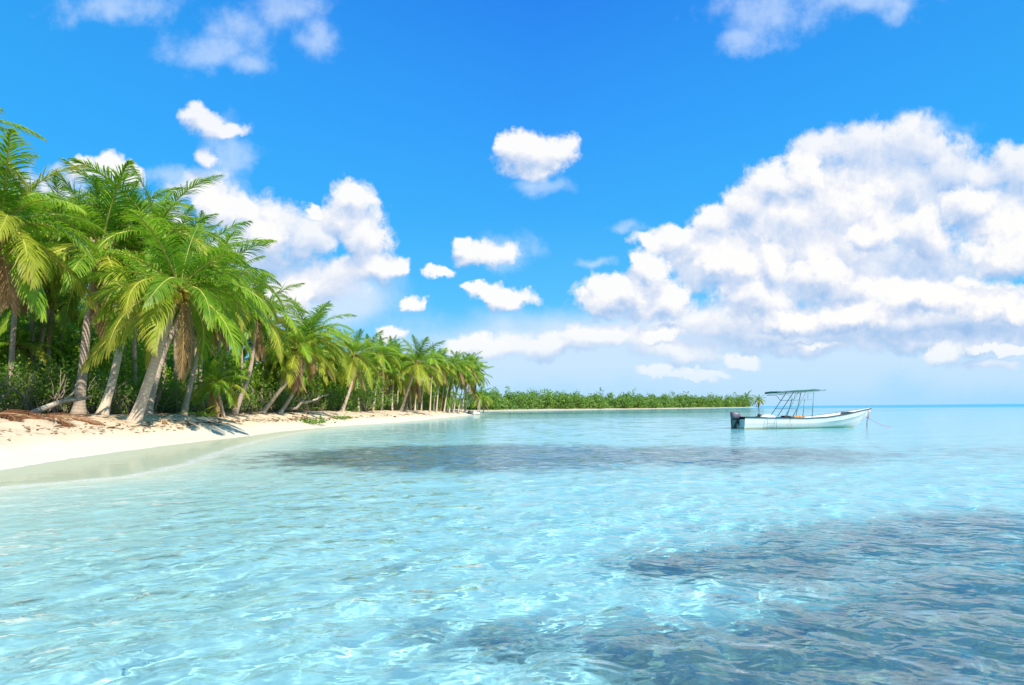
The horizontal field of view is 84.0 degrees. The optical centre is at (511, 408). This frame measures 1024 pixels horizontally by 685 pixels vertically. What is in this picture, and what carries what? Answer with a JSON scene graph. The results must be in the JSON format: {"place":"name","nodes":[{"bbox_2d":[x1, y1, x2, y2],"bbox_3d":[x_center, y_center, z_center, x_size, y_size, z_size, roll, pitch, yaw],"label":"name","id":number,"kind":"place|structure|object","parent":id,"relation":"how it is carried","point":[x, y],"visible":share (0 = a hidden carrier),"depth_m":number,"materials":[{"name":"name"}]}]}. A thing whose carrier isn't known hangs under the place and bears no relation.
{"place":"outdoors","nodes":[
{"label":"outdoors","id":0,"kind":"place"},
{"bbox_2d":[0,407,757,469],"bbox_3d":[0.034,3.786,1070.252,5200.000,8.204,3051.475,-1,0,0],"label":"beach","id":1,"kind":"structure","parent":0,"point":[21,447],"depth_m":22.89,"materials":[{"name":"beige sand"}]},
{"bbox_2d":[0,414,24,421],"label":"fallen frond","id":2,"kind":"object","parent":1,"relation":"on","point":[14,418],"visible":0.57,"depth_m":18.79,"materials":[{"name":"brown plant"}]},
{"bbox_2d":[0,155,40,210],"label":"palm tree","id":3,"kind":"object","parent":1,"relation":"on","point":[28,157],"visible":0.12,"depth_m":29.93,"materials":[{"name":"green plant"}]},
{"bbox_2d":[0,108,47,220],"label":"palm tree","id":4,"kind":"object","parent":1,"relation":"on","point":[15,172],"visible":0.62,"depth_m":19.64,"materials":[{"name":"green plant"}]},
{"bbox_2d":[0,409,48,418],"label":"fallen frond","id":5,"kind":"object","parent":1,"relation":"on","point":[18,413],"visible":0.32,"depth_m":20.43,"materials":[{"name":"brown plant"}]},
{"bbox_2d":[0,349,69,412],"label":"shrub","id":6,"kind":"object","parent":1,"relation":"on","point":[17,383],"visible":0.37,"depth_m":28.06,"materials":[{"name":"green plant"}]},
{"bbox_2d":[0,354,71,412],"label":"shrub","id":7,"kind":"object","parent":1,"relation":"on","point":[21,377],"visible":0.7,"depth_m":26.93,"materials":[{"name":"green plant"}]},
{"bbox_2d":[0,340,78,400],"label":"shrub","id":8,"kind":"object","parent":1,"relation":"on","point":[71,352],"visible":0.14,"depth_m":32.39,"materials":[{"name":"green plant"}]},
{"bbox_2d":[0,308,80,410],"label":"palm tree","id":9,"kind":"object","parent":1,"relation":"on","point":[21,348],"visible":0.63,"depth_m":29.66,"materials":[{"name":"green plant"}]},
{"bbox_2d":[1,204,88,409],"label":"palm tree","id":10,"kind":"object","parent":1,"relation":"on","point":[12,345],"visible":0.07,"depth_m":27.89,"materials":[{"name":"green plant"}]},
{"bbox_2d":[2,182,89,388],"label":"palm tree","id":11,"kind":"object","parent":1,"relation":"on","point":[32,328],"visible":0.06,"depth_m":30.53,"materials":[{"name":"green plant"}]},
{"bbox_2d":[15,413,77,427],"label":"fallen frond","id":12,"kind":"object","parent":1,"relation":"on","point":[63,420],"visible":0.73,"depth_m":19.65,"materials":[{"name":"brown plant"}]},
{"bbox_2d":[0,127,109,322],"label":"palm tree","id":13,"kind":"object","parent":1,"relation":"on","point":[26,257],"visible":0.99,"depth_m":19.83,"materials":[{"name":"green plant"}]},
{"bbox_2d":[0,257,115,394],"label":"palm tree","id":14,"kind":"object","parent":1,"relation":"on","point":[4,321],"visible":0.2,"depth_m":30.53,"materials":[{"name":"green plant"}]},
{"bbox_2d":[19,195,96,376],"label":"palm tree","id":15,"kind":"object","parent":1,"relation":"on","point":[39,324],"visible":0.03,"depth_m":31.19,"materials":[{"name":"green plant"}]},
{"bbox_2d":[31,383,91,412],"bbox_3d":[-19.437,-0.416,24.710,0.535,1.428,2.615,-1,0,15],"label":"driftwood log","id":16,"kind":"object","parent":1,"relation":"on","point":[46,407],"visible":0.96,"depth_m":24.61,"materials":[{"name":"grey wood"}]},
{"bbox_2d":[20,171,108,402],"bbox_3d":[-25.090,-6.178,31.148,5.754,12.973,5.725,-1,0,0],"label":"palm tree","id":17,"kind":"object","parent":1,"relation":"on","point":[48,350],"visible":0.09,"depth_m":31.14,"materials":[{"name":"green plant"}]},
{"bbox_2d":[10,355,120,412],"bbox_3d":[-23.108,-1.240,29.421,4.756,3.332,4.480,-1,0,-31],"label":"shrub","id":18,"kind":"object","parent":1,"relation":"on","point":[69,377],"visible":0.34,"depth_m":29.12,"materials":[{"name":"green plant"}]},
{"bbox_2d":[22,311,108,374],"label":"palm tree","id":19,"kind":"object","parent":1,"relation":"on","point":[73,328],"visible":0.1,"depth_m":34.97,"materials":[{"name":"green plant"}]},
{"bbox_2d":[20,209,117,410],"bbox_3d":[-25.486,-5.703,32.875,5.715,12.180,6.380,-1,0,0],"label":"palm tree","id":20,"kind":"object","parent":1,"relation":"on","point":[61,338],"visible":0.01,"depth_m":32.86,"materials":[{"name":"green plant"}]},
{"bbox_2d":[36,413,103,425],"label":"fallen frond","id":21,"kind":"object","parent":1,"relation":"on","point":[90,421],"visible":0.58,"depth_m":20.98,"materials":[{"name":"brown plant"}]},
{"bbox_2d":[60,364,139,413],"bbox_3d":[-20.975,-0.964,28.948,3.427,2.763,4.331,-1,0,-43],"label":"shrub","id":22,"kind":"object","parent":1,"relation":"on","point":[89,403],"visible":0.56,"depth_m":28.65,"materials":[{"name":"green plant"}]},
{"bbox_2d":[1,159,202,413],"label":"palm tree","id":23,"kind":"object","parent":1,"relation":"on","point":[95,214],"visible":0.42,"depth_m":26.69,"materials":[{"name":"green plant"}]},
{"bbox_2d":[72,367,143,412],"bbox_3d":[-22.586,-1.010,31.770,4.480,2.787,4.223,-1,0,-3],"label":"shrub","id":24,"kind":"object","parent":1,"relation":"on","point":[122,388],"visible":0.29,"depth_m":31.01,"materials":[{"name":"green plant"}]},
{"bbox_2d":[93,375,141,412],"bbox_3d":[-21.882,-0.763,32.290,2.346,2.257,3.578,-1,0,10],"label":"shrub","id":25,"kind":"object","parent":1,"relation":"on","point":[135,383],"visible":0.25,"depth_m":32.22,"materials":[{"name":"green plant"}]},
{"bbox_2d":[58,158,183,390],"bbox_3d":[-24.253,-7.005,35.577,6.846,14.745,6.896,-1,0,0],"label":"palm tree","id":26,"kind":"object","parent":1,"relation":"on","point":[166,190],"visible":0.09,"depth_m":35.00,"materials":[{"name":"green plant"}]},
{"bbox_2d":[59,204,188,397],"bbox_3d":[-22.306,-5.591,34.043,7.256,11.983,6.936,-1,0,0],"label":"palm tree","id":27,"kind":"object","parent":1,"relation":"on","point":[134,350],"visible":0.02,"depth_m":34.14,"materials":[{"name":"green plant"}]},
{"bbox_2d":[51,157,234,416],"bbox_3d":[-18.058,-5.667,28.483,7.821,12.478,7.180,-1,0,-12],"label":"palm tree","id":28,"kind":"object","parent":1,"relation":"on","point":[104,406],"visible":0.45,"depth_m":27.27,"materials":[{"name":"green plant"}]},
{"bbox_2d":[139,377,185,412],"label":"shrub","id":29,"kind":"object","parent":1,"relation":"on","point":[160,404],"visible":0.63,"depth_m":34.62,"materials":[{"name":"green plant"}]},
{"bbox_2d":[63,208,277,423],"bbox_3d":[-14.308,-3.803,24.562,7.945,9.150,7.730,-1,0,-38],"label":"palm tree","id":30,"kind":"object","parent":1,"relation":"on","point":[165,293],"visible":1,"depth_m":24.07,"materials":[{"name":"green plant"}]},
{"bbox_2d":[132,372,208,412],"bbox_3d":[-21.109,-0.964,36.083,3.598,2.901,4.547,-1,0,19],"label":"shrub","id":31,"kind":"object","parent":1,"relation":"on","point":[178,385],"visible":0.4,"depth_m":35.83,"materials":[{"name":"green plant"}]},
{"bbox_2d":[155,204,219,411],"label":"palm tree","id":32,"kind":"object","parent":1,"relation":"on","point":[192,224],"visible":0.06,"depth_m":37.18,"materials":[{"name":"green plant"}]},
{"bbox_2d":[135,244,258,415],"bbox_3d":[-16.828,-3.893,29.428,6.343,8.852,6.549,-1,0,0],"label":"palm tree","id":33,"kind":"object","parent":1,"relation":"on","point":[150,406],"visible":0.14,"depth_m":28.83,"materials":[{"name":"green plant"}]},
{"bbox_2d":[171,385,222,412],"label":"shrub","id":34,"kind":"object","parent":1,"relation":"on","point":[192,407],"visible":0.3,"depth_m":37.31,"materials":[{"name":"green plant"}]},
{"bbox_2d":[177,405,216,415],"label":"coconut seedling","id":35,"kind":"object","parent":1,"relation":"on","point":[199,414],"visible":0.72,"depth_m":30.87,"materials":[{"name":"green plant"}]},
{"bbox_2d":[160,232,238,411],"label":"palm tree","id":36,"kind":"object","parent":1,"relation":"on","point":[164,364],"visible":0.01,"depth_m":38.59,"materials":[{"name":"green plant"}]},
{"bbox_2d":[132,223,284,415],"bbox_3d":[-17.348,-4.912,32.272,8.156,10.972,7.937,-1,0,0],"label":"palm tree","id":37,"kind":"object","parent":1,"relation":"on","point":[186,402],"visible":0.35,"depth_m":31.43,"materials":[{"name":"green plant"}]},
{"bbox_2d":[167,210,252,411],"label":"palm tree","id":38,"kind":"object","parent":1,"relation":"on","point":[244,223],"visible":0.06,"depth_m":40.64,"materials":[{"name":"green plant"}]},
{"bbox_2d":[0,410,422,439],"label":"beach litter","id":39,"kind":"object","parent":1,"relation":"on","point":[186,423],"visible":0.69,"depth_m":26.47,"materials":[{"name":"brown plant"}]},
{"bbox_2d":[192,289,234,411],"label":"palm tree","id":40,"kind":"object","parent":1,"relation":"on","point":[201,365],"visible":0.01,"depth_m":40.54,"materials":[{"name":"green plant"}]},
{"bbox_2d":[175,359,256,417],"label":"palm tree","id":41,"kind":"object","parent":1,"relation":"on","point":[215,396],"visible":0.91,"depth_m":32.82,"materials":[{"name":"green plant"}]},
{"bbox_2d":[187,369,252,411],"bbox_3d":[-21.108,-1.206,39.812,5.163,3.257,3.385,-1,0,-18],"label":"shrub","id":42,"kind":"object","parent":1,"relation":"on","point":[202,378],"visible":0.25,"depth_m":39.86,"materials":[{"name":"green plant"}]},
{"bbox_2d":[204,389,241,411],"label":"shrub","id":43,"kind":"object","parent":1,"relation":"on","point":[227,401],"visible":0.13,"depth_m":42.16,"materials":[{"name":"green plant"}]},
{"bbox_2d":[0,296,452,413],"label":"undergrowth","id":44,"kind":"object","parent":1,"relation":"on","point":[141,362],"depth_m":37.77,"materials":[{"name":"green plant"}]},
{"bbox_2d":[204,384,252,411],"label":"shrub","id":45,"kind":"object","parent":1,"relation":"on","point":[233,400],"visible":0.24,"depth_m":43.48,"materials":[{"name":"green plant"}]},
{"bbox_2d":[217,255,270,373],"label":"palm tree","id":46,"kind":"object","parent":1,"relation":"on","point":[219,341],"visible":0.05,"depth_m":43.98,"materials":[{"name":"green plant"}]},
{"bbox_2d":[221,282,270,390],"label":"palm tree","id":47,"kind":"object","parent":1,"relation":"on","point":[224,363],"visible":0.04,"depth_m":47.62,"materials":[{"name":"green plant"}]},
{"bbox_2d":[228,388,276,411],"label":"shrub","id":48,"kind":"object","parent":1,"relation":"on","point":[254,400],"visible":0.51,"depth_m":46.37,"materials":[{"name":"green plant"}]},
{"bbox_2d":[196,272,309,414],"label":"palm tree","id":49,"kind":"object","parent":1,"relation":"on","point":[257,348],"visible":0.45,"depth_m":37.30,"materials":[{"name":"green plant"}]},
{"bbox_2d":[233,268,280,410],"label":"palm tree","id":50,"kind":"object","parent":1,"relation":"on","point":[241,366],"visible":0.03,"depth_m":49.24,"materials":[{"name":"green plant"}]},
{"bbox_2d":[229,315,289,394],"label":"palm tree","id":51,"kind":"object","parent":1,"relation":"on","point":[245,352],"visible":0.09,"depth_m":51.42,"materials":[{"name":"green plant"}]},
{"bbox_2d":[241,297,300,409],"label":"palm tree","id":52,"kind":"object","parent":1,"relation":"on","point":[260,359],"visible":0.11,"depth_m":51.40,"materials":[{"name":"green plant"}]},
{"bbox_2d":[243,340,316,402],"bbox_3d":[-22.736,-3.771,55.143,7.131,8.254,6.705,-1,0,17],"label":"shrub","id":53,"kind":"object","parent":1,"relation":"on","point":[274,373],"visible":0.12,"depth_m":52.82,"materials":[{"name":"green plant"}]},
{"bbox_2d":[258,377,307,411],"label":"shrub","id":54,"kind":"object","parent":1,"relation":"on","point":[281,396],"visible":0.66,"depth_m":48.08,"materials":[{"name":"green plant"}]},
{"bbox_2d":[260,329,313,410],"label":"palm tree","id":55,"kind":"object","parent":1,"relation":"on","point":[270,361],"visible":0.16,"depth_m":52.14,"materials":[{"name":"green plant"}]},
{"bbox_2d":[273,390,307,410],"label":"shrub","id":56,"kind":"object","parent":1,"relation":"on","point":[299,401],"visible":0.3,"depth_m":50.87,"materials":[{"name":"green plant"}]},
{"bbox_2d":[257,338,341,404],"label":"palm tree","id":57,"kind":"object","parent":1,"relation":"on","point":[320,372],"visible":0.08,"depth_m":53.05,"materials":[{"name":"green plant"}]},
{"bbox_2d":[254,311,353,412],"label":"palm tree","id":58,"kind":"object","parent":1,"relation":"on","point":[299,351],"visible":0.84,"depth_m":42.14,"materials":[{"name":"green plant"}]},
{"bbox_2d":[286,393,329,410],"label":"driftwood branch","id":59,"kind":"object","parent":1,"relation":"on","point":[298,405],"visible":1,"depth_m":44.94,"materials":[{"name":"grey wood"}]},
{"bbox_2d":[296,382,327,410],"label":"shrub","id":60,"kind":"object","parent":1,"relation":"on","point":[309,403],"visible":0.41,"depth_m":55.16,"materials":[{"name":"green plant"}]},
{"bbox_2d":[269,291,358,413],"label":"palm tree","id":61,"kind":"object","parent":1,"relation":"on","point":[329,344],"visible":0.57,"depth_m":45.10,"materials":[{"name":"green plant"}]},
{"bbox_2d":[294,416,336,423],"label":"beach plant","id":62,"kind":"object","parent":1,"relation":"on","point":[315,421],"visible":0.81,"depth_m":40.74,"materials":[{"name":"green plant"}]},
{"bbox_2d":[301,324,344,402],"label":"palm tree","id":63,"kind":"object","parent":1,"relation":"on","point":[331,376],"visible":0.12,"depth_m":60.35,"materials":[{"name":"green plant"}]},
{"bbox_2d":[301,381,355,410],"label":"shrub","id":64,"kind":"object","parent":1,"relation":"on","point":[327,398],"visible":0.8,"depth_m":56.34,"materials":[{"name":"green plant"}]},
{"bbox_2d":[322,385,353,410],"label":"shrub","id":65,"kind":"object","parent":1,"relation":"on","point":[337,396],"visible":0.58,"depth_m":57.21,"materials":[{"name":"green plant"}]},
{"bbox_2d":[326,415,353,419],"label":"beach plant","id":66,"kind":"object","parent":1,"relation":"on","point":[343,417],"visible":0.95,"depth_m":46.80,"materials":[{"name":"green plant"}]},
{"bbox_2d":[316,330,365,393],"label":"palm tree","id":67,"kind":"object","parent":1,"relation":"on","point":[339,359],"visible":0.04,"depth_m":65.17,"materials":[{"name":"green plant"}]},
{"bbox_2d":[335,385,373,410],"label":"shrub","id":68,"kind":"object","parent":1,"relation":"on","point":[350,398],"visible":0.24,"depth_m":60.93,"materials":[{"name":"green plant"}]},
{"bbox_2d":[323,328,397,411],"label":"palm tree","id":69,"kind":"object","parent":1,"relation":"on","point":[356,347],"visible":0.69,"depth_m":54.00,"materials":[{"name":"green plant"}]},
{"bbox_2d":[331,351,389,410],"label":"palm tree","id":70,"kind":"object","parent":1,"relation":"on","point":[362,375],"visible":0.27,"depth_m":61.82,"materials":[{"name":"green plant"}]},
{"bbox_2d":[352,388,377,410],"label":"shrub","id":71,"kind":"object","parent":1,"relation":"on","point":[361,401],"visible":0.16,"depth_m":65.56,"materials":[{"name":"green plant"}]},
{"bbox_2d":[330,368,404,411],"bbox_3d":[-15.062,-1.817,58.173,6.892,4.829,6.492,-1,0,-31],"label":"shrub","id":72,"kind":"object","parent":1,"relation":"on","point":[363,408],"visible":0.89,"depth_m":58.04,"materials":[{"name":"green plant"}]},
{"bbox_2d":[351,330,388,366],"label":"palm tree","id":73,"kind":"object","parent":1,"relation":"on","point":[366,336],"visible":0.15,"depth_m":73.57,"materials":[{"name":"green plant"}]},
{"bbox_2d":[357,335,403,410],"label":"palm tree","id":74,"kind":"object","parent":1,"relation":"on","point":[382,352],"visible":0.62,"depth_m":65.88,"materials":[{"name":"green plant"}]},
{"bbox_2d":[365,363,396,399],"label":"palm tree","id":75,"kind":"object","parent":1,"relation":"on","point":[380,386],"visible":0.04,"depth_m":73.88,"materials":[{"name":"green plant"}]},
{"bbox_2d":[359,349,414,410],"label":"palm tree","id":76,"kind":"object","parent":1,"relation":"on","point":[399,385],"visible":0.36,"depth_m":69.24,"materials":[{"name":"green plant"}]},
{"bbox_2d":[374,334,409,353],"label":"palm tree","id":77,"kind":"object","parent":1,"relation":"on","point":[390,340],"visible":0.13,"depth_m":83.71,"materials":[{"name":"green plant"}]},
{"bbox_2d":[377,340,412,410],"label":"palm tree","id":78,"kind":"object","parent":1,"relation":"on","point":[397,346],"visible":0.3,"depth_m":71.86,"materials":[{"name":"green plant"}]},
{"bbox_2d":[384,360,417,409],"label":"palm tree","id":79,"kind":"object","parent":1,"relation":"on","point":[397,388],"visible":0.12,"depth_m":75.91,"materials":[{"name":"green plant"}]},
{"bbox_2d":[392,351,424,408],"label":"palm tree","id":80,"kind":"object","parent":1,"relation":"on","point":[403,391],"visible":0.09,"depth_m":79.90,"materials":[{"name":"green plant"}]},
{"bbox_2d":[387,335,450,410],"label":"palm tree","id":81,"kind":"object","parent":1,"relation":"on","point":[420,374],"visible":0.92,"depth_m":71.35,"materials":[{"name":"green plant"}]},
{"bbox_2d":[402,361,441,410],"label":"palm tree","id":82,"kind":"object","parent":1,"relation":"on","point":[413,389],"visible":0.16,"depth_m":81.89,"materials":[{"name":"green plant"}]},
{"bbox_2d":[420,359,443,410],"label":"palm tree","id":83,"kind":"object","parent":1,"relation":"on","point":[435,380],"visible":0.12,"depth_m":85.92,"materials":[{"name":"green plant"}]},
{"bbox_2d":[420,347,449,411],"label":"palm tree","id":84,"kind":"object","parent":1,"relation":"on","point":[431,360],"visible":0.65,"depth_m":83.90,"materials":[{"name":"green plant"}]},
{"bbox_2d":[423,382,461,412],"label":"shrub","id":85,"kind":"object","parent":1,"relation":"on","point":[448,401],"visible":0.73,"depth_m":96.20,"materials":[{"name":"green plant"}]},
{"bbox_2d":[430,365,456,410],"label":"palm tree","id":86,"kind":"object","parent":1,"relation":"on","point":[435,389],"visible":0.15,"depth_m":91.89,"materials":[{"name":"green plant"}]},
{"bbox_2d":[427,347,461,412],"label":"palm tree","id":87,"kind":"object","parent":1,"relation":"on","point":[449,369],"visible":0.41,"depth_m":87.84,"materials":[{"name":"green plant"}]},
{"bbox_2d":[438,363,459,410],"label":"palm tree","id":88,"kind":"object","parent":1,"relation":"on","point":[453,382],"visible":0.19,"depth_m":95.88,"materials":[{"name":"green plant"}]},
{"bbox_2d":[437,371,464,410],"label":"palm tree","id":89,"kind":"object","parent":1,"relation":"on","point":[455,381],"visible":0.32,"depth_m":99.64,"materials":[{"name":"green plant"}]},
{"bbox_2d":[442,353,469,412],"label":"palm tree","id":90,"kind":"object","parent":1,"relation":"on","point":[454,370],"visible":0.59,"depth_m":91.90,"materials":[{"name":"green plant"}]},
{"bbox_2d":[442,349,473,412],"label":"palm tree","id":91,"kind":"object","parent":1,"relation":"on","point":[462,365],"visible":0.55,"depth_m":95.54,"materials":[{"name":"green plant"}]},
{"bbox_2d":[450,369,475,410],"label":"palm tree","id":92,"kind":"object","parent":1,"relation":"on","point":[459,389],"visible":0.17,"depth_m":105.94,"materials":[{"name":"green plant"}]},
{"bbox_2d":[450,354,483,412],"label":"palm tree","id":93,"kind":"object","parent":1,"relation":"on","point":[471,377],"visible":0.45,"depth_m":99.91,"materials":[{"name":"green plant"}]},
{"bbox_2d":[457,351,483,413],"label":"palm tree","id":94,"kind":"object","parent":1,"relation":"on","point":[477,363],"visible":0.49,"depth_m":103.86,"materials":[{"name":"green plant"}]},
{"bbox_2d":[460,359,483,412],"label":"palm tree","id":95,"kind":"object","parent":1,"relation":"on","point":[478,382],"visible":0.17,"depth_m":109.86,"materials":[{"name":"green plant"}]},
{"bbox_2d":[464,390,481,411],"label":"palm tree","id":96,"kind":"object","parent":1,"relation":"on","point":[477,393],"visible":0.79,"depth_m":117.87,"materials":[{"name":"green plant"}]},
{"bbox_2d":[459,363,493,411],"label":"palm tree","id":97,"kind":"object","parent":1,"relation":"on","point":[481,381],"visible":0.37,"depth_m":111.72,"materials":[{"name":"green plant"}]},
{"bbox_2d":[464,356,489,412],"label":"palm tree","id":98,"kind":"object","parent":1,"relation":"on","point":[484,366],"visible":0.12,"depth_m":113.90,"materials":[{"name":"green plant"}]},
{"bbox_2d":[468,387,491,411],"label":"palm tree","id":99,"kind":"object","parent":1,"relation":"on","point":[481,399],"visible":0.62,"depth_m":134.63,"materials":[{"name":"green plant"}]},
{"bbox_2d":[480,391,494,412],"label":"palm tree","id":100,"kind":"object","parent":1,"relation":"on","point":[485,404],"visible":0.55,"depth_m":149.65,"materials":[{"name":"green plant"}]},
{"bbox_2d":[445,386,759,409],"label":"woods","id":101,"kind":"object","parent":1,"relation":"on","point":[519,400],"visible":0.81,"depth_m":335.43,"materials":[{"name":"green plant"}]},
{"bbox_2d":[751,394,765,406],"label":"palm tree","id":102,"kind":"object","parent":1,"relation":"on","point":[759,401],"visible":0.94,"depth_m":489.50,"materials":[{"name":"green plant"}]},
{"bbox_2d":[0,404,1023,684],"bbox_3d":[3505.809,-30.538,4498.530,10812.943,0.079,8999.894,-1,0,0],"label":"sea","id":103,"kind":"structure","parent":0,"point":[698,546],"depth_m":4.92,"materials":[{"name":"liquid"}]},
{"bbox_2d":[730,389,871,428],"bbox_3d":[16.393,0.275,32.400,8.100,2.721,2.117,-1,0,0],"label":"motor boat","id":104,"kind":"object","parent":103,"relation":"on","point":[848,419],"visible":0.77,"depth_m":31.61,"materials":[{"name":"paint"}]},
{"bbox_2d":[0,0,1023,406],"label":"sky","id":105,"kind":"structure","parent":0,"point":[656,197],"materials":[{"name":"blue"}]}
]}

